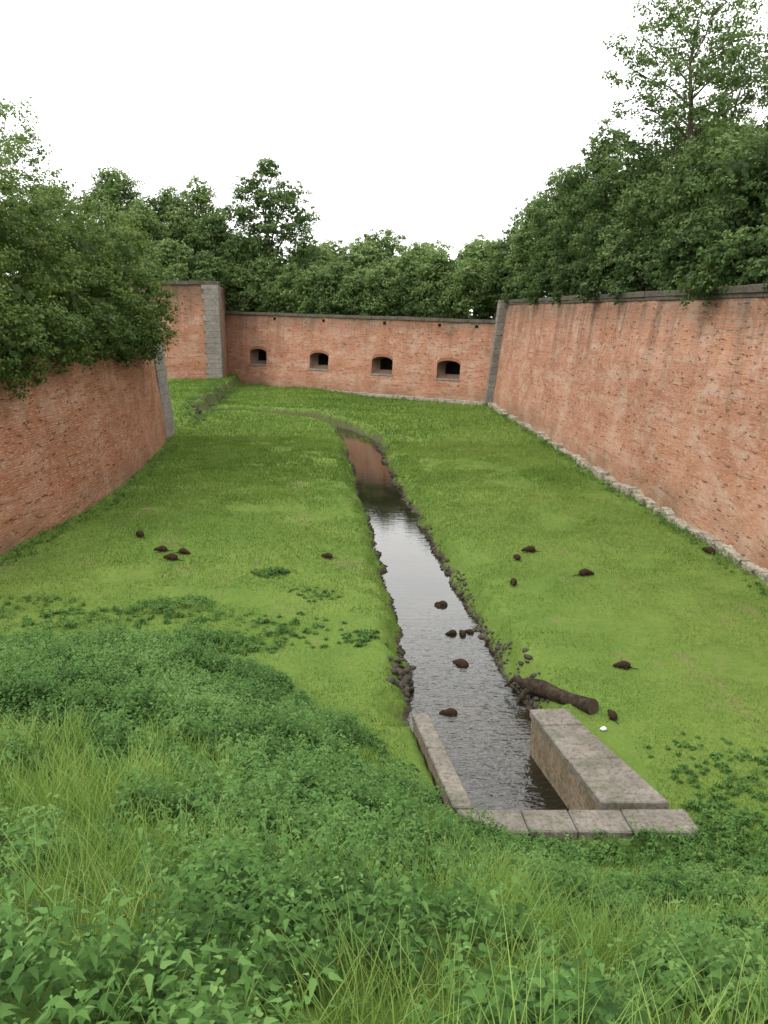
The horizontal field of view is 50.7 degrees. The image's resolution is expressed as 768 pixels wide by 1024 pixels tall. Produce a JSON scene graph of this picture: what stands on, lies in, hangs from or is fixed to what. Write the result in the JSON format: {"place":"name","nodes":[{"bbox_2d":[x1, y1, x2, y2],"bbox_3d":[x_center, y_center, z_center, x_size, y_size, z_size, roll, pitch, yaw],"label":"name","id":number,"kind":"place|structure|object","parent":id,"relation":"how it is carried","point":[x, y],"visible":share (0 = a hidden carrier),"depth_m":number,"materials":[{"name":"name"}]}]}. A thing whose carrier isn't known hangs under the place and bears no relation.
{"place":"outdoors","nodes":[
{"label":"outdoors","id":0,"kind":"place"},
{"bbox_2d":[0,759,424,1002],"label":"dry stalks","id":1,"kind":"object","parent":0,"point":[212,840],"visible":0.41,"depth_m":4.78,"materials":[{"name":"green plant"}]},
{"bbox_2d":[0,318,767,1023],"bbox_3d":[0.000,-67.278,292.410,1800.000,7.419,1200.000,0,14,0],"label":"ground","id":2,"kind":"structure","parent":0,"point":[618,738],"depth_m":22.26,"materials":[{"name":"green plant"}]},
{"bbox_2d":[0,328,174,554],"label":"brick wall","id":3,"kind":"structure","parent":2,"relation":"on","point":[78,439],"depth_m":31.79,"materials":[{"name":"brick"}]},
{"bbox_2d":[22,281,227,378],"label":"brick bastion","id":4,"kind":"object","parent":2,"relation":"on","point":[198,350],"visible":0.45,"depth_m":80.32,"materials":[{"name":"brick"}]},
{"bbox_2d":[133,260,161,280],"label":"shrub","id":5,"kind":"object","parent":4,"relation":"on","point":[155,276],"visible":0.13,"depth_m":80.89,"materials":[{"name":"green plant"}]},
{"bbox_2d":[161,263,192,280],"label":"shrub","id":6,"kind":"object","parent":4,"relation":"on","point":[181,270],"visible":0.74,"depth_m":80.87,"materials":[{"name":"green plant"}]},
{"bbox_2d":[191,268,215,280],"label":"broadleaf tree","id":7,"kind":"object","parent":4,"relation":"on","point":[202,274],"visible":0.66,"depth_m":81.37,"materials":[{"name":"green plant"}]},
{"bbox_2d":[187,250,230,288],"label":"broadleaf tree","id":8,"kind":"object","parent":4,"relation":"on","point":[207,260],"visible":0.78,"depth_m":84.27,"materials":[{"name":"green plant"}]},
{"bbox_2d":[136,530,144,537],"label":"coypu","id":9,"kind":"object","parent":2,"relation":"on","point":[140,533],"visible":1,"depth_m":28.03,"materials":[{"name":"fur"}]},
{"bbox_2d":[154,545,173,551],"bbox_3d":[-7.274,1.201,26.762,0.651,0.212,0.224,-2,14,-10],"label":"coypu","id":10,"kind":"object","parent":2,"relation":"on","point":[162,548],"visible":1,"depth_m":26.69,"materials":[{"name":"fur"}]},
{"bbox_2d":[163,553,184,560],"bbox_3d":[-6.673,1.418,25.743,0.750,0.235,0.258,4,14,15],"label":"coypu","id":11,"kind":"object","parent":2,"relation":"on","point":[172,556],"visible":1,"depth_m":25.69,"materials":[{"name":"fur"}]},
{"bbox_2d":[174,548,190,553],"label":"coypu","id":12,"kind":"object","parent":2,"relation":"on","point":[183,551],"visible":1,"depth_m":26.43,"materials":[{"name":"fur"}]},
{"bbox_2d":[321,553,336,558],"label":"coypu","id":13,"kind":"object","parent":2,"relation":"on","point":[327,555],"visible":1,"depth_m":26.47,"materials":[{"name":"fur"}]},
{"bbox_2d":[165,374,553,454],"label":"lawn grass","id":14,"kind":"structure","parent":2,"relation":"on","point":[248,396],"depth_m":60.68,"materials":[{"name":"green plant"}]},
{"bbox_2d":[225,311,496,404],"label":"brick wall","id":15,"kind":"structure","parent":2,"relation":"on","point":[434,359],"depth_m":77.13,"materials":[{"name":"red brick"}]},
{"bbox_2d":[185,385,549,724],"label":"gravel","id":16,"kind":"structure","parent":2,"relation":"on","point":[404,684],"depth_m":20.55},
{"bbox_2d":[0,762,767,1023],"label":"nettle patch","id":17,"kind":"object","parent":2,"relation":"on","point":[291,895],"visible":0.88,"depth_m":3.77,"materials":[{"name":"green plant"}]},
{"bbox_2d":[0,615,767,942],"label":"nettle patch","id":18,"kind":"object","parent":2,"relation":"on","point":[146,671],"visible":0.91,"depth_m":10.62,"materials":[{"name":"green plant"}]},
{"bbox_2d":[0,677,767,1023],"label":"tall grass","id":19,"kind":"structure","parent":2,"relation":"on","point":[94,781],"depth_m":5.24,"materials":[{"name":"green plant"}]},
{"bbox_2d":[0,566,767,872],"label":"weed clumps","id":20,"kind":"object","parent":2,"relation":"on","point":[684,849],"visible":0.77,"depth_m":13.16,"materials":[{"name":"green plant"}]},
{"bbox_2d":[0,372,767,594],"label":"wall weeds","id":21,"kind":"object","parent":2,"relation":"on","point":[672,525],"depth_m":34.94,"materials":[{"name":"green plant"}]},
{"bbox_2d":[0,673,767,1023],"bbox_3d":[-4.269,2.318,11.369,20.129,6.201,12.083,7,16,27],"label":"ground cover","id":22,"kind":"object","parent":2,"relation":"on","point":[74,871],"visible":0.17,"depth_m":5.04,"materials":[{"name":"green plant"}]},
{"bbox_2d":[510,578,516,585],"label":"coypu","id":23,"kind":"object","parent":2,"relation":"on","point":[513,581],"visible":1,"depth_m":24.15,"materials":[{"name":"fur"}]},
{"bbox_2d":[513,554,521,561],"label":"coypu","id":24,"kind":"object","parent":2,"relation":"on","point":[516,556],"visible":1,"depth_m":26.69,"materials":[{"name":"fur"}]},
{"bbox_2d":[521,546,540,552],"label":"coypu","id":25,"kind":"object","parent":2,"relation":"on","point":[531,549],"visible":1,"depth_m":27.40,"materials":[{"name":"fur"}]},
{"bbox_2d":[504,676,598,714],"bbox_3d":[3.552,3.963,17.694,0.679,0.786,2.657,-13,19,-41],"label":"log","id":26,"kind":"object","parent":2,"relation":"on","point":[547,690],"visible":0.94,"depth_m":17.47,"materials":[{"name":"brown wood"}]},
{"bbox_2d":[412,708,701,841],"bbox_3d":[2.722,5.192,14.469,4.334,1.724,3.821,0,14,0],"label":"stone sluice","id":27,"kind":"object","parent":2,"relation":"on","point":[594,781],"visible":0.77,"depth_m":13.65,"materials":[{"name":"grey stone"}]},
{"bbox_2d":[573,568,593,576],"bbox_3d":[6.171,1.865,25.149,0.750,0.231,0.258,-2,14,-10],"label":"coypu","id":28,"kind":"object","parent":2,"relation":"on","point":[584,572],"visible":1,"depth_m":25.10,"materials":[{"name":"fur"}]},
{"bbox_2d":[607,709,619,724],"bbox_3d":[4.633,4.106,16.362,0.177,0.167,0.513,-2,14,-10],"label":"coypu","id":29,"kind":"object","parent":2,"relation":"on","point":[612,714],"visible":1,"depth_m":16.33,"materials":[{"name":"fur"}]},
{"bbox_2d":[613,661,636,669],"bbox_3d":[5.547,3.496,18.568,0.592,0.182,0.204,4,14,15],"label":"coypu","id":30,"kind":"object","parent":2,"relation":"on","point":[625,665],"visible":1,"depth_m":18.53,"materials":[{"name":"fur"}]},
{"bbox_2d":[484,283,767,584],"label":"brick wall","id":31,"kind":"structure","parent":2,"relation":"on","point":[659,399],"depth_m":34.31,"materials":[{"name":"brick"}]},
{"bbox_2d":[500,275,524,305],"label":"shrub","id":32,"kind":"object","parent":31,"relation":"on","point":[512,291],"visible":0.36,"depth_m":65.73,"materials":[{"name":"green plant"}]},
{"bbox_2d":[702,546,719,555],"bbox_3d":[11.001,1.286,27.235,0.255,0.232,0.740,-8,16,-29],"label":"coypu","id":33,"kind":"object","parent":2,"relation":"on","point":[709,549],"visible":0.95,"depth_m":27.20,"materials":[{"name":"fur"}]},
{"bbox_2d":[0,0,767,314],"label":"sky","id":34,"kind":"structure","parent":0,"point":[432,120],"materials":[{"name":"white"}]},
{"bbox_2d":[333,426,568,812],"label":"water","id":35,"kind":"structure","parent":0,"point":[484,734],"depth_m":20.10,"materials":[{"name":"grey liquid"}]},
{"bbox_2d":[435,600,447,605],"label":"coypu","id":36,"kind":"object","parent":35,"relation":"on","point":[442,603],"visible":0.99,"depth_m":24.41,"materials":[{"name":"fur"}]},
{"bbox_2d":[439,708,457,715],"bbox_3d":[1.522,4.422,17.895,0.612,0.199,0.211,1,14,5],"label":"coypu","id":37,"kind":"object","parent":35,"relation":"in","point":[451,711],"visible":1,"depth_m":17.84,"materials":[{"name":"fur"}]},
{"bbox_2d":[445,630,457,634],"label":"coypu","id":38,"kind":"object","parent":35,"relation":"on","point":[452,632],"visible":0.99,"depth_m":22.25,"materials":[{"name":"fur"}]},
{"bbox_2d":[452,658,468,666],"bbox_3d":[2.002,3.817,20.361,0.790,0.243,0.272,11,18,39],"label":"coypu","id":39,"kind":"object","parent":35,"relation":"in","point":[461,662],"visible":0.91,"depth_m":20.31,"materials":[{"name":"fur"}]},
{"bbox_2d":[459,630,465,636],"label":"coypu","id":40,"kind":"object","parent":35,"relation":"on","point":[462,632],"visible":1,"depth_m":22.16,"materials":[{"name":"fur"}]},
{"bbox_2d":[464,629,473,633],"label":"coypu","id":41,"kind":"object","parent":35,"relation":"on","point":[470,631],"visible":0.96,"depth_m":22.36,"materials":[{"name":"fur"}]},
{"label":"terrain","id":42,"kind":"structure","parent":0,"visible":0},
{"bbox_2d":[480,227,533,299],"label":"broadleaf tree","id":43,"kind":"object","parent":42,"relation":"on","point":[500,251],"visible":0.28,"depth_m":69.97,"materials":[{"name":"green plant"}]},
{"bbox_2d":[517,269,545,298],"bbox_3d":[11.514,-17.183,62.645,2.403,3.241,2.556,5,15,20],"label":"shrub","id":44,"kind":"object","parent":42,"relation":"on","point":[524,290],"visible":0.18,"depth_m":62.17,"materials":[{"name":"green plant"}]},
{"bbox_2d":[503,191,569,287],"bbox_3d":[12.743,-20.830,64.848,6.793,9.087,6.222,0,14,0],"label":"broadleaf tree","id":45,"kind":"object","parent":42,"relation":"on","point":[524,239],"visible":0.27,"depth_m":63.96,"materials":[{"name":"green plant"}]},
{"bbox_2d":[521,262,572,305],"bbox_3d":[11.801,-15.743,56.727,3.768,3.509,3.067,-4,15,-17],"label":"shrub","id":46,"kind":"object","parent":42,"relation":"on","point":[544,280],"visible":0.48,"depth_m":56.30,"materials":[{"name":"green plant"}]},
{"bbox_2d":[510,163,600,296],"bbox_3d":[13.501,-19.860,58.967,8.187,10.023,6.914,0,14,0],"label":"broadleaf tree","id":47,"kind":"object","parent":42,"relation":"on","point":[548,210],"visible":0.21,"depth_m":58.17,"materials":[{"name":"green plant"}]},
{"bbox_2d":[548,259,596,305],"bbox_3d":[11.890,-14.268,50.921,3.012,3.258,2.838,5,15,21],"label":"shrub","id":48,"kind":"object","parent":42,"relation":"on","point":[562,277],"visible":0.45,"depth_m":50.50,"materials":[{"name":"green plant"}]},
{"bbox_2d":[538,117,637,292],"bbox_3d":[14.003,-19.091,52.404,7.105,11.698,6.938,6,15,24],"label":"broadleaf tree","id":49,"kind":"object","parent":42,"relation":"on","point":[600,156],"visible":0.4,"depth_m":51.63,"materials":[{"name":"green plant"}]},
{"bbox_2d":[574,242,636,302],"bbox_3d":[12.339,-12.528,43.201,3.555,3.615,3.050,-5,15,-20],"label":"shrub","id":50,"kind":"object","parent":42,"relation":"on","point":[590,292],"visible":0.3,"depth_m":43.21,"materials":[{"name":"green plant"}]},
{"bbox_2d":[564,137,679,291],"bbox_3d":[14.519,-16.517,46.600,7.973,9.518,7.952,5,15,21],"label":"broadleaf tree","id":51,"kind":"object","parent":42,"relation":"on","point":[644,166],"visible":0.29,"depth_m":45.77,"materials":[{"name":"green plant"}]},
{"bbox_2d":[606,244,671,305],"bbox_3d":[12.998,-11.420,39.656,3.256,3.189,4.443,-12,18,-39],"label":"shrub","id":52,"kind":"object","parent":42,"relation":"on","point":[630,272],"visible":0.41,"depth_m":39.37,"materials":[{"name":"green plant"}]},
{"bbox_2d":[589,142,713,297],"bbox_3d":[14.709,-14.419,41.044,8.334,8.145,8.166,-13,19,-43],"label":"broadleaf tree","id":53,"kind":"object","parent":42,"relation":"on","point":[652,234],"visible":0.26,"depth_m":40.91,"materials":[{"name":"green plant"}]},
{"bbox_2d":[596,0,767,181],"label":"tall tree","id":54,"kind":"object","parent":42,"relation":"on","point":[672,113],"visible":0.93,"depth_m":39.21,"materials":[{"name":"green plant"}]},
{"bbox_2d":[652,227,712,290],"bbox_3d":[13.046,-10.449,34.948,3.153,3.571,2.840,9,17,32],"label":"shrub","id":55,"kind":"object","parent":42,"relation":"on","point":[674,256],"visible":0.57,"depth_m":34.42,"materials":[{"name":"green plant"}]},
{"bbox_2d":[639,113,767,287],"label":"broadleaf tree","id":56,"kind":"object","parent":42,"relation":"on","point":[691,191],"visible":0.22,"depth_m":35.46,"materials":[{"name":"green plant"}]},
{"bbox_2d":[648,33,767,173],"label":"tall tree","id":57,"kind":"object","parent":42,"relation":"on","point":[748,110],"visible":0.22,"depth_m":42.41,"materials":[{"name":"green plant"}]},
{"bbox_2d":[668,99,750,288],"bbox_3d":[19.994,-18.712,49.750,8.554,12.284,8.495,9,16,31],"label":"broadleaf tree","id":58,"kind":"object","parent":42,"relation":"on","point":[686,127],"visible":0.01,"depth_m":48.23,"materials":[{"name":"green plant"}]},
{"bbox_2d":[663,226,767,306],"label":"shrub","id":59,"kind":"object","parent":42,"relation":"on","point":[726,263],"visible":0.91,"depth_m":29.24,"materials":[{"name":"green plant"}]},
{"bbox_2d":[684,129,767,285],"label":"broadleaf tree","id":60,"kind":"object","parent":42,"relation":"on","point":[746,182],"visible":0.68,"depth_m":31.34,"materials":[{"name":"green plant"}]},
{"bbox_2d":[736,119,767,135],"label":"broadleaf tree","id":61,"kind":"object","parent":42,"relation":"on","point":[765,124],"depth_m":39.89,"materials":[{"name":"green plant"}]},
{"bbox_2d":[752,213,767,249],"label":"broadleaf tree","id":62,"kind":"object","parent":42,"relation":"on","point":[764,230],"visible":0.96,"depth_m":27.94,"materials":[{"name":"green plant"}]},
{"bbox_2d":[762,238,767,290],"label":"shrub","id":63,"kind":"object","parent":42,"relation":"on","point":[765,288],"visible":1,"depth_m":26.13,"materials":[{"name":"green plant"}]},
{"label":"terrain","id":64,"kind":"structure","parent":0,"visible":0},
{"bbox_2d":[219,256,250,310],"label":"shrub","id":65,"kind":"object","parent":64,"relation":"on","point":[228,304],"visible":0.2,"depth_m":88.93,"materials":[{"name":"green plant"}]},
{"bbox_2d":[225,264,262,311],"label":"shrub","id":66,"kind":"object","parent":64,"relation":"on","point":[239,282],"visible":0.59,"depth_m":87.38,"materials":[{"name":"green plant"}]},
{"bbox_2d":[234,235,277,269],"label":"broadleaf tree","id":67,"kind":"object","parent":64,"relation":"on","point":[266,256],"visible":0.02,"depth_m":98.06,"materials":[{"name":"green plant"}]},
{"bbox_2d":[237,259,292,312],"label":"shrub","id":68,"kind":"object","parent":64,"relation":"on","point":[270,272],"visible":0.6,"depth_m":85.64,"materials":[{"name":"green plant"}]},
{"bbox_2d":[221,156,325,309],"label":"tall tree","id":69,"kind":"object","parent":64,"relation":"on","point":[267,226],"visible":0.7,"depth_m":87.78,"materials":[{"name":"green plant"}]},
{"bbox_2d":[261,261,307,312],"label":"shrub","id":70,"kind":"object","parent":64,"relation":"on","point":[285,280],"visible":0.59,"depth_m":83.90,"materials":[{"name":"green plant"}]},
{"bbox_2d":[280,260,333,313],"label":"shrub","id":71,"kind":"object","parent":64,"relation":"on","point":[307,282],"visible":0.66,"depth_m":81.82,"materials":[{"name":"green plant"}]},
{"bbox_2d":[286,242,338,313],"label":"broadleaf tree","id":72,"kind":"object","parent":64,"relation":"on","point":[324,258],"visible":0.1,"depth_m":96.39,"materials":[{"name":"green plant"}]},
{"bbox_2d":[316,239,347,264],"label":"broadleaf tree","id":73,"kind":"object","parent":64,"relation":"on","point":[330,248],"visible":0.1,"depth_m":121.14,"materials":[{"name":"green plant"}]},
{"bbox_2d":[307,259,358,314],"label":"shrub","id":74,"kind":"object","parent":64,"relation":"on","point":[331,279],"visible":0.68,"depth_m":80.46,"materials":[{"name":"green plant"}]},
{"bbox_2d":[324,266,385,315],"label":"shrub","id":75,"kind":"object","parent":64,"relation":"on","point":[356,282],"visible":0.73,"depth_m":78.91,"materials":[{"name":"green plant"}]},
{"bbox_2d":[335,240,388,312],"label":"broadleaf tree","id":76,"kind":"object","parent":64,"relation":"on","point":[367,257],"visible":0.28,"depth_m":93.10,"materials":[{"name":"green plant"}]},
{"bbox_2d":[340,225,409,267],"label":"broadleaf tree","id":77,"kind":"object","parent":64,"relation":"on","point":[388,249],"visible":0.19,"depth_m":120.86,"materials":[{"name":"green plant"}]},
{"bbox_2d":[362,259,401,315],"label":"shrub","id":78,"kind":"object","parent":64,"relation":"on","point":[384,277],"visible":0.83,"depth_m":77.44,"materials":[{"name":"green plant"}]},
{"bbox_2d":[383,258,433,317],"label":"shrub","id":79,"kind":"object","parent":64,"relation":"on","point":[406,280],"visible":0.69,"depth_m":76.10,"materials":[{"name":"green plant"}]},
{"bbox_2d":[386,241,447,317],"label":"broadleaf tree","id":80,"kind":"object","parent":64,"relation":"on","point":[416,254],"visible":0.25,"depth_m":90.88,"materials":[{"name":"green plant"}]},
{"bbox_2d":[396,239,453,306],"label":"broadleaf tree","id":81,"kind":"object","parent":64,"relation":"on","point":[447,246],"visible":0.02,"depth_m":120.10,"materials":[{"name":"green plant"}]},
{"bbox_2d":[408,247,463,318],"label":"shrub","id":82,"kind":"object","parent":64,"relation":"on","point":[433,273],"visible":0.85,"depth_m":73.73,"materials":[{"name":"green plant"}]},
{"bbox_2d":[440,257,495,319],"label":"shrub","id":83,"kind":"object","parent":64,"relation":"on","point":[469,277],"visible":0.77,"depth_m":71.74,"materials":[{"name":"green plant"}]},
{"bbox_2d":[440,236,500,318],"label":"broadleaf tree","id":84,"kind":"object","parent":64,"relation":"on","point":[478,255],"visible":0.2,"depth_m":86.56,"materials":[{"name":"green plant"}]},
{"bbox_2d":[456,233,502,312],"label":"broadleaf tree","id":85,"kind":"object","parent":64,"relation":"on","point":[480,235],"visible":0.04,"depth_m":113.64,"materials":[{"name":"green plant"}]},
{"bbox_2d":[467,259,515,319],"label":"shrub","id":86,"kind":"object","parent":64,"relation":"on","point":[485,295],"visible":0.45,"depth_m":71.01,"materials":[{"name":"green plant"}]},
{"label":"terrain","id":87,"kind":"structure","parent":0,"visible":0},
{"bbox_2d":[22,182,99,238],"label":"broadleaf tree","id":88,"kind":"object","parent":87,"relation":"on","point":[73,203],"visible":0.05,"depth_m":91.65,"materials":[{"name":"green plant"}]},
{"bbox_2d":[41,215,99,261],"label":"broadleaf tree","id":89,"kind":"object","parent":87,"relation":"on","point":[70,225],"visible":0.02,"depth_m":84.64,"materials":[{"name":"green plant"}]},
{"bbox_2d":[70,161,156,241],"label":"broadleaf tree","id":90,"kind":"object","parent":87,"relation":"on","point":[107,192],"visible":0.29,"depth_m":92.25,"materials":[{"name":"green plant"}]},
{"bbox_2d":[92,241,145,280],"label":"broadleaf tree","id":91,"kind":"object","parent":87,"relation":"on","point":[132,254],"visible":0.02,"depth_m":81.65,"materials":[{"name":"green plant"}]},
{"bbox_2d":[101,199,170,269],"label":"broadleaf tree","id":92,"kind":"object","parent":87,"relation":"on","point":[154,231],"visible":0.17,"depth_m":87.23,"materials":[{"name":"green plant"}]},
{"bbox_2d":[143,237,193,278],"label":"broadleaf tree","id":93,"kind":"object","parent":87,"relation":"on","point":[172,252],"visible":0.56,"depth_m":83.84,"materials":[{"name":"green plant"}]},
{"bbox_2d":[145,183,206,242],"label":"broadleaf tree","id":94,"kind":"object","parent":87,"relation":"on","point":[163,200],"visible":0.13,"depth_m":94.47,"materials":[{"name":"green plant"}]},
{"bbox_2d":[159,172,232,269],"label":"broadleaf tree","id":95,"kind":"object","parent":87,"relation":"on","point":[202,199],"visible":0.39,"depth_m":92.02,"materials":[{"name":"green plant"}]},
{"bbox_2d":[176,207,244,273],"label":"broadleaf tree","id":96,"kind":"object","parent":87,"relation":"on","point":[216,228],"visible":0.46,"depth_m":89.94,"materials":[{"name":"green plant"}]},
{"label":"terrain","id":97,"kind":"structure","parent":0,"visible":0},
{"bbox_2d":[0,90,78,287],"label":"broadleaf tree","id":98,"kind":"object","parent":97,"relation":"on","point":[20,140],"visible":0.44,"depth_m":41.80,"materials":[{"name":"green plant"}]},
{"bbox_2d":[0,140,186,400],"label":"evergreen bush","id":99,"kind":"object","parent":97,"relation":"on","point":[69,291],"visible":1,"depth_m":33.20,"materials":[{"name":"green plant"}]}
]}

